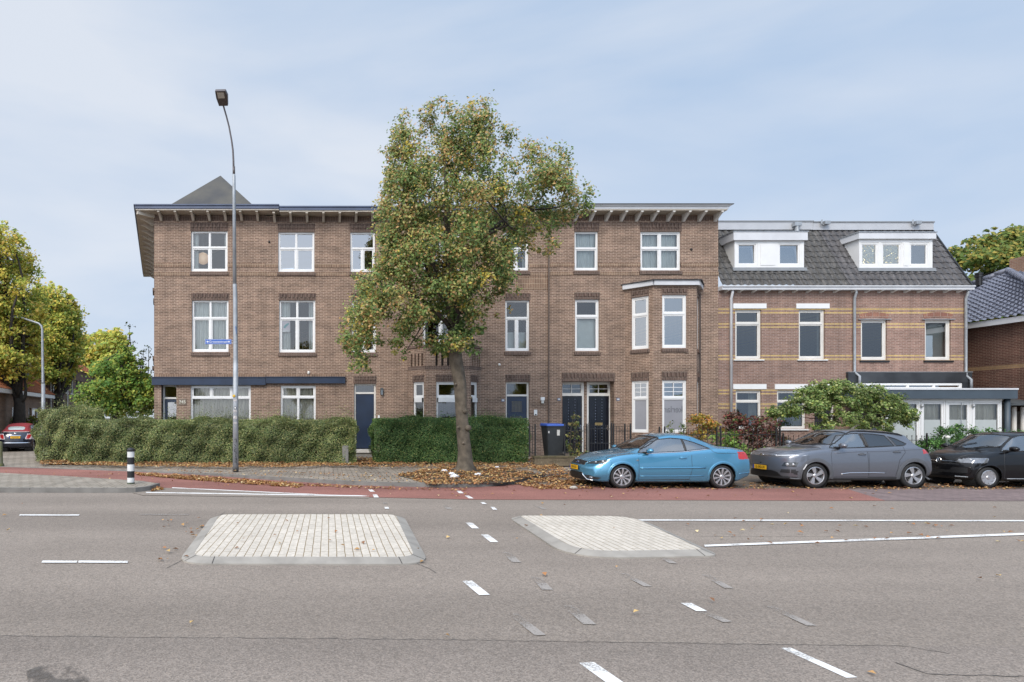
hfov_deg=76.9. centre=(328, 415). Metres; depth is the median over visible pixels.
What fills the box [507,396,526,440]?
door
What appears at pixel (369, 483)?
kerb
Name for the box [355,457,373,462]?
garden path
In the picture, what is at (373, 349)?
window
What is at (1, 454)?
stone bollard
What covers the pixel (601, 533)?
refuge island
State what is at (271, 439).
hedge
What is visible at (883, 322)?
window
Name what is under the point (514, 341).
window
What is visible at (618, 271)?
terrace house
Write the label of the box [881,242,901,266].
window
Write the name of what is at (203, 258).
paper lantern
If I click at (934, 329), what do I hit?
window
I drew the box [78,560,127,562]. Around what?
road marking
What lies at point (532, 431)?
iron railing
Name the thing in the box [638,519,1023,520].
road marking
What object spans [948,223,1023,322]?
broadleaf tree
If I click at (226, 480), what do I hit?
fallen leaves
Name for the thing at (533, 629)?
road marking
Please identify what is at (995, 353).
hip roof house
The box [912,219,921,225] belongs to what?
roof vent
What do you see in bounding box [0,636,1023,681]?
road strip
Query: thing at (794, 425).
window
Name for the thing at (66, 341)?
lime tree
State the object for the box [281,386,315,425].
window
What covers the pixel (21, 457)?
pavement
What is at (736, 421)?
photinia shrub
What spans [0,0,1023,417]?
sky
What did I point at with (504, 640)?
road seam
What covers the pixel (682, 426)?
flower stalks
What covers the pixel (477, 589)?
road marking
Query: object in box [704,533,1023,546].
road marking
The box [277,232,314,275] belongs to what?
window
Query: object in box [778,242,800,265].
window
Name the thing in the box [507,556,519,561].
road marking
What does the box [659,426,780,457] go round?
iron railing
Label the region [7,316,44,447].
street lamp
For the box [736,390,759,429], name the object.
window
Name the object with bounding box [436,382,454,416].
window
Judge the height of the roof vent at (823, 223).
0.276 m
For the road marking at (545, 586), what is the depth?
6.91 m
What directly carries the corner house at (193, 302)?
on the ground
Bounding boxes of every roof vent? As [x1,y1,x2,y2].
[792,222,801,230]
[821,219,830,225]
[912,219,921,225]
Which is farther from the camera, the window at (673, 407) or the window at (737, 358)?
the window at (737, 358)
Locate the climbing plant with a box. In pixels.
[565,412,588,455]
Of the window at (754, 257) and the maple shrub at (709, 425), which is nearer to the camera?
the maple shrub at (709, 425)
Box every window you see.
[32,408,37,417]
[190,231,228,274]
[191,301,229,355]
[191,386,250,425]
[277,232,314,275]
[278,301,315,355]
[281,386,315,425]
[349,232,374,275]
[352,301,376,355]
[414,382,423,416]
[423,301,441,343]
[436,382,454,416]
[471,382,477,416]
[503,232,529,273]
[504,301,530,354]
[573,232,599,273]
[574,300,600,354]
[630,296,649,353]
[632,381,647,432]
[639,232,682,273]
[661,295,687,351]
[662,380,685,432]
[697,298,700,353]
[697,381,697,428]
[733,310,764,360]
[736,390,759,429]
[737,242,756,265]
[777,390,808,429]
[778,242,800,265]
[797,310,827,360]
[855,383,961,387]
[859,320,889,361]
[860,242,878,266]
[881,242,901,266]
[882,401,920,443]
[909,242,928,266]
[921,401,944,449]
[923,320,953,361]
[972,401,1001,431]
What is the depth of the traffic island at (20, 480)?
16.68 m
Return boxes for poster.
[282,321,289,331]
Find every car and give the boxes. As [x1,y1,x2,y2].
[0,423,42,451]
[569,430,749,487]
[749,428,931,487]
[926,432,1023,487]
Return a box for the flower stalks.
[666,420,686,433]
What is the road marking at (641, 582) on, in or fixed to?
on the road
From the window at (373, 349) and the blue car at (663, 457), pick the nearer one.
the blue car at (663, 457)
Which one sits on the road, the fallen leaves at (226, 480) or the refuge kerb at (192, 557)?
the refuge kerb at (192, 557)
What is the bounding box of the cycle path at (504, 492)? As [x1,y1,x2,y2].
[0,467,884,500]
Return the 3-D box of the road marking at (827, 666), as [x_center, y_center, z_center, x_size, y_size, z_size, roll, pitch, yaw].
[3.826,1.932,4.798,0.090,0.001,0.580,0,0,-6]
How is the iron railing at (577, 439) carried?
on the garden wall
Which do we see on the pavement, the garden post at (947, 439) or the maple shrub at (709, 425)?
the garden post at (947, 439)
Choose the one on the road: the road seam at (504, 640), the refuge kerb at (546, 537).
the refuge kerb at (546, 537)
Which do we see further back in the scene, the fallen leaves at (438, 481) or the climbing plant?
the climbing plant
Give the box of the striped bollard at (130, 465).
[127,448,134,483]
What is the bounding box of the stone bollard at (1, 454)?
[0,441,3,465]
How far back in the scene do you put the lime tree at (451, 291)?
19.27 m
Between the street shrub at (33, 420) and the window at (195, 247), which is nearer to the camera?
the window at (195, 247)
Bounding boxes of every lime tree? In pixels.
[0,220,55,423]
[25,274,91,416]
[78,327,153,419]
[335,89,600,471]
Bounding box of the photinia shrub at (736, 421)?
[719,410,790,450]
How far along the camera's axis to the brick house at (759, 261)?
27.00 m
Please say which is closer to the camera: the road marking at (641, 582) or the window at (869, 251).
the road marking at (641, 582)
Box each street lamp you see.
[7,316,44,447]
[205,89,238,471]
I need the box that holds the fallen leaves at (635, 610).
[3,465,1023,673]
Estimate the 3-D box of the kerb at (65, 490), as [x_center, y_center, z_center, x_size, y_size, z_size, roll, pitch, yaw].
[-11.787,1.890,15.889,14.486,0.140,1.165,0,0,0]
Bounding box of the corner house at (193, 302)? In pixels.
[134,176,292,425]
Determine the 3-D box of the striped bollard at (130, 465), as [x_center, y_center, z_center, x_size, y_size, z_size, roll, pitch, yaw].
[-5.289,1.341,16.322,0.202,0.964,0.202,0,0,0]
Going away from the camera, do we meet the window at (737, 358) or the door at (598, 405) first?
the window at (737, 358)
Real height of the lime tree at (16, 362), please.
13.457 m
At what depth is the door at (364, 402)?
27.15 m
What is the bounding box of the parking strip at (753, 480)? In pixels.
[511,474,1023,488]
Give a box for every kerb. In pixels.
[0,466,567,486]
[0,483,159,492]
[182,514,425,565]
[512,515,714,558]
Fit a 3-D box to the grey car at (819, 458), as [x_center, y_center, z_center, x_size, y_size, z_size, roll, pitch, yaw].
[14.133,1.182,17.090,4.214,1.668,2.139,0,0,0]
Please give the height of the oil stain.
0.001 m
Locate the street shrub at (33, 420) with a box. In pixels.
[10,409,39,426]
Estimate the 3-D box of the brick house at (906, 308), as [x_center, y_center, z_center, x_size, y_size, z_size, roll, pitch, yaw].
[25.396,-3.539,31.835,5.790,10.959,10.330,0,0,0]
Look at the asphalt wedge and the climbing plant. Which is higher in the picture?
the climbing plant
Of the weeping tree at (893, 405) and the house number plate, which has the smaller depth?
the weeping tree at (893, 405)
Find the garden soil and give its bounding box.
[53,462,529,462]
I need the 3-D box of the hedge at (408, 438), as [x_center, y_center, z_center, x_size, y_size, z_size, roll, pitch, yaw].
[4.701,0.654,24.069,6.434,2.421,1.767,0,0,0]
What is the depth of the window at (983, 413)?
25.04 m
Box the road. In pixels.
[0,493,1023,645]
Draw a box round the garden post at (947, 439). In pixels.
[945,436,949,443]
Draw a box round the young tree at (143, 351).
[125,322,153,385]
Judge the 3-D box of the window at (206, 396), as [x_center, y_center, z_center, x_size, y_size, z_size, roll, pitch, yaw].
[-4.783,-0.177,27.135,2.758,2.284,0.390,0,0,0]
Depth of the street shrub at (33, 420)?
37.67 m
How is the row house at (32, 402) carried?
on the ground
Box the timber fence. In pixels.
[1002,399,1023,431]
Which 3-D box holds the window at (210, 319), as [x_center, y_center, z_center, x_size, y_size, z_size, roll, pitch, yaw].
[-5.243,-3.860,27.134,1.712,2.451,0.389,0,0,0]
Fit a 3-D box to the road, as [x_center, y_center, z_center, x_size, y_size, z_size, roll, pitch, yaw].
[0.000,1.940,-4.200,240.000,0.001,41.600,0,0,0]
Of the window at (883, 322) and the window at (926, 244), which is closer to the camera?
the window at (883, 322)
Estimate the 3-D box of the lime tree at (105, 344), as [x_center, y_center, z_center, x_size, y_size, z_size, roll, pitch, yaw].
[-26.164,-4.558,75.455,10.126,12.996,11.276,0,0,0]
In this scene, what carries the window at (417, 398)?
in the terrace house at (330, 249)
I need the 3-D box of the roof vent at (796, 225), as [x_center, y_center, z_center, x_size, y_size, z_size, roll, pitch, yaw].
[21.653,-8.715,28.300,0.320,0.420,0.200,0,0,0]
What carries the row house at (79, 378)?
on the ground
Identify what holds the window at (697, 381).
in the terrace house at (618, 271)
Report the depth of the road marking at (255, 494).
14.91 m
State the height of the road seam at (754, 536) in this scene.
0.001 m
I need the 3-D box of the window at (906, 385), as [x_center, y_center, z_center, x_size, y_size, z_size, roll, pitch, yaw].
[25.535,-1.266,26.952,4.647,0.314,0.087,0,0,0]
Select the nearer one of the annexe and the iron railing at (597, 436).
the iron railing at (597, 436)
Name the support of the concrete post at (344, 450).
on the garden soil
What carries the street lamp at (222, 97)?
on the pavement
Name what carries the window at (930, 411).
in the annexe
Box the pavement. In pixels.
[3,448,569,483]
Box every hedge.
[30,383,105,461]
[68,391,358,463]
[367,402,531,463]
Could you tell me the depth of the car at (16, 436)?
31.42 m
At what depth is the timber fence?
25.49 m
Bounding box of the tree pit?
[403,469,542,483]
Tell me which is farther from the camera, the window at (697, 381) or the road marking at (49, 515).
the window at (697, 381)
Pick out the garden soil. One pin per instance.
(261, 462)
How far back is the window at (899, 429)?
25.04 m
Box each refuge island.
[195,514,412,556]
[521,515,700,550]
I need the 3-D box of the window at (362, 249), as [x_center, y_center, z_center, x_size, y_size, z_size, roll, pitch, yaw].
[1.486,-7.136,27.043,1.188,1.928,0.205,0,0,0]
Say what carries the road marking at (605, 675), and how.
on the road strip at (133, 659)
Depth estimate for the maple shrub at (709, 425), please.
24.45 m
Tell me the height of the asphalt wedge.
0.001 m
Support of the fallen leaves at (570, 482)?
on the parking strip at (753, 480)
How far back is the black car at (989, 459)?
16.54 m
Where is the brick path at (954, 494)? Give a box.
[849,489,1023,500]
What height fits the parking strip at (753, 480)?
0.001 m
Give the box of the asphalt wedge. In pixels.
[134,488,368,497]
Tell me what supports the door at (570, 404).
in the terrace house at (618, 271)
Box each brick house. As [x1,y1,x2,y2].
[635,220,851,450]
[737,221,975,428]
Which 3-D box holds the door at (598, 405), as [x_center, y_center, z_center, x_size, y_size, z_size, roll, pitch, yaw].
[12.100,0.375,27.432,0.915,2.489,0.125,0,0,0]
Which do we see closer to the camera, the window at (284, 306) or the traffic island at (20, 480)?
the traffic island at (20, 480)
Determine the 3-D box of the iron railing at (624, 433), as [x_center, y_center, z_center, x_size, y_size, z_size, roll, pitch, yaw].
[10.741,0.896,22.420,0.686,1.208,0.060,0,0,0]
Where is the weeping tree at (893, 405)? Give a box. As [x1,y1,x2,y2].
[764,377,921,432]
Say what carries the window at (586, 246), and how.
in the terrace house at (618, 271)
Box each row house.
[0,366,54,432]
[3,365,95,416]
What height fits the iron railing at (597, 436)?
1.243 m
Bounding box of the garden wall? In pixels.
[531,456,576,465]
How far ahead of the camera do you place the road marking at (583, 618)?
5.82 m
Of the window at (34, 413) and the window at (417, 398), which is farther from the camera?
the window at (34, 413)
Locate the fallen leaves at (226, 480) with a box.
[135,471,466,490]
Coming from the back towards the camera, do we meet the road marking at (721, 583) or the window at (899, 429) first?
the window at (899, 429)
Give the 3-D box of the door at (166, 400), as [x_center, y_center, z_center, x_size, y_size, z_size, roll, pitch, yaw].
[-7.012,0.420,27.312,0.637,2.299,0.125,0,0,0]
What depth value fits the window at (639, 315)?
26.63 m
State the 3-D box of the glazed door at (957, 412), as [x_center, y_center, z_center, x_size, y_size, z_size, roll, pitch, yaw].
[25.746,0.530,25.114,1.066,2.261,0.291,0,0,0]
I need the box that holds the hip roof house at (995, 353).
[968,256,1023,410]
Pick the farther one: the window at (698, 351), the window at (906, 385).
the window at (906, 385)
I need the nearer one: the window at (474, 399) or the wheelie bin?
the wheelie bin
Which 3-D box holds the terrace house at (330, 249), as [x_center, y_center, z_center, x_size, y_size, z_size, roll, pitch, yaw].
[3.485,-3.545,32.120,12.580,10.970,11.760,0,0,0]
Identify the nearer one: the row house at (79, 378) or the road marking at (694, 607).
the road marking at (694, 607)
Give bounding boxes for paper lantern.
[199,252,207,264]
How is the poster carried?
attached to the terrace house at (330, 249)
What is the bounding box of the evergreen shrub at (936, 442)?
[915,422,1023,452]
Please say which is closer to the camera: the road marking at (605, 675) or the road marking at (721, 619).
the road marking at (605, 675)
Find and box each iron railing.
[529,424,535,455]
[564,423,587,455]
[588,423,611,452]
[613,423,630,444]
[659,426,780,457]
[782,433,927,451]
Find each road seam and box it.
[0,635,948,653]
[707,535,1018,536]
[895,662,1019,676]
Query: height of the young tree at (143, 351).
7.266 m
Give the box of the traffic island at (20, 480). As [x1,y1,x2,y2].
[0,473,154,487]
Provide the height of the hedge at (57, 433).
3.388 m
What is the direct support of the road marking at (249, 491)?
on the asphalt wedge
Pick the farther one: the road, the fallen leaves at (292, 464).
the fallen leaves at (292, 464)
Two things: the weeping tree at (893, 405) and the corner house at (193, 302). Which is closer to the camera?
the weeping tree at (893, 405)
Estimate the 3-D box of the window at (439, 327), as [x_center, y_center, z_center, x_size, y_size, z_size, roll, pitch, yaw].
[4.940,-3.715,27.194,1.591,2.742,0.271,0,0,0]
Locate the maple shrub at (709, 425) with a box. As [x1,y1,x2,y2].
[678,412,724,441]
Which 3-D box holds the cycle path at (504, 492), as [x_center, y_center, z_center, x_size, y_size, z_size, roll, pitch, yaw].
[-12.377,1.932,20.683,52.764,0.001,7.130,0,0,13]
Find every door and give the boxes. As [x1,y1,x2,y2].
[165,399,175,418]
[356,394,373,447]
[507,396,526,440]
[562,396,581,451]
[589,396,608,451]
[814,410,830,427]
[945,401,971,435]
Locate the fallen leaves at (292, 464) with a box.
[39,456,553,468]
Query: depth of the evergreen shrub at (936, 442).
22.45 m
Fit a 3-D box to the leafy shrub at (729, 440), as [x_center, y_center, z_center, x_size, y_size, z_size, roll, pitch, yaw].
[15.420,1.180,23.154,1.953,1.300,1.292,0,0,36]
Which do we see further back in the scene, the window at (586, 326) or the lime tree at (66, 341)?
the lime tree at (66, 341)
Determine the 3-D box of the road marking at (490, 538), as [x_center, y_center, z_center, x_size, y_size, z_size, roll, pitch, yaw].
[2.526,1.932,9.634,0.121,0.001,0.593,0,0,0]
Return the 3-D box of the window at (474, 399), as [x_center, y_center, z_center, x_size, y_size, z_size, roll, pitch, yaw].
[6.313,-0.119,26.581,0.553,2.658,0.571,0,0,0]
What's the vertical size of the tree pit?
0.001 m
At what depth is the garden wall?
22.30 m
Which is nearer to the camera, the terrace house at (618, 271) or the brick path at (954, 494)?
the brick path at (954, 494)
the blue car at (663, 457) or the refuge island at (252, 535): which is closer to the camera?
the refuge island at (252, 535)
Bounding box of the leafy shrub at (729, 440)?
[708,429,764,455]
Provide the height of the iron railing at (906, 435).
1.160 m
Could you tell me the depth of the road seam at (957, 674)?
4.56 m
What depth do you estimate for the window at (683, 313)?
26.14 m
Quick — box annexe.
[841,388,1018,449]
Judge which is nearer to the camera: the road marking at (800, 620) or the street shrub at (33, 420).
the road marking at (800, 620)
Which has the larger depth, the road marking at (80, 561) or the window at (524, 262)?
the window at (524, 262)
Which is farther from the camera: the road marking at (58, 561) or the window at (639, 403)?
the window at (639, 403)
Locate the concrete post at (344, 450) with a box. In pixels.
[342,446,347,462]
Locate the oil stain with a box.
[26,666,87,681]
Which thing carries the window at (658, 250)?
in the terrace house at (618, 271)
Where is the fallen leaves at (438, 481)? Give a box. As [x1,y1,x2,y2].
[398,466,543,484]
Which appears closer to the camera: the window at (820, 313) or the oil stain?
the oil stain
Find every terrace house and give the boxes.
[265,206,555,456]
[507,203,733,452]
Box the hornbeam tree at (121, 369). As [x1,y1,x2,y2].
[69,332,169,418]
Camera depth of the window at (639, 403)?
26.59 m
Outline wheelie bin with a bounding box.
[540,423,565,455]
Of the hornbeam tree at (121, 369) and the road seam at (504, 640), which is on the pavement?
the hornbeam tree at (121, 369)
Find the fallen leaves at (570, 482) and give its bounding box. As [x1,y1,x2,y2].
[515,464,1023,489]
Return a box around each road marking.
[19,514,79,515]
[41,560,76,562]
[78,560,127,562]
[146,492,363,495]
[172,487,322,494]
[464,581,489,594]
[482,534,497,541]
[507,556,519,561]
[514,613,545,634]
[535,578,552,589]
[569,605,594,623]
[580,662,621,681]
[627,574,649,585]
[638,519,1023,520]
[682,603,705,610]
[701,574,731,587]
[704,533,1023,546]
[708,614,731,621]
[772,607,815,625]
[783,648,855,677]
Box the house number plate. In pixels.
[179,399,185,404]
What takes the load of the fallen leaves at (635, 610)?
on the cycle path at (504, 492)

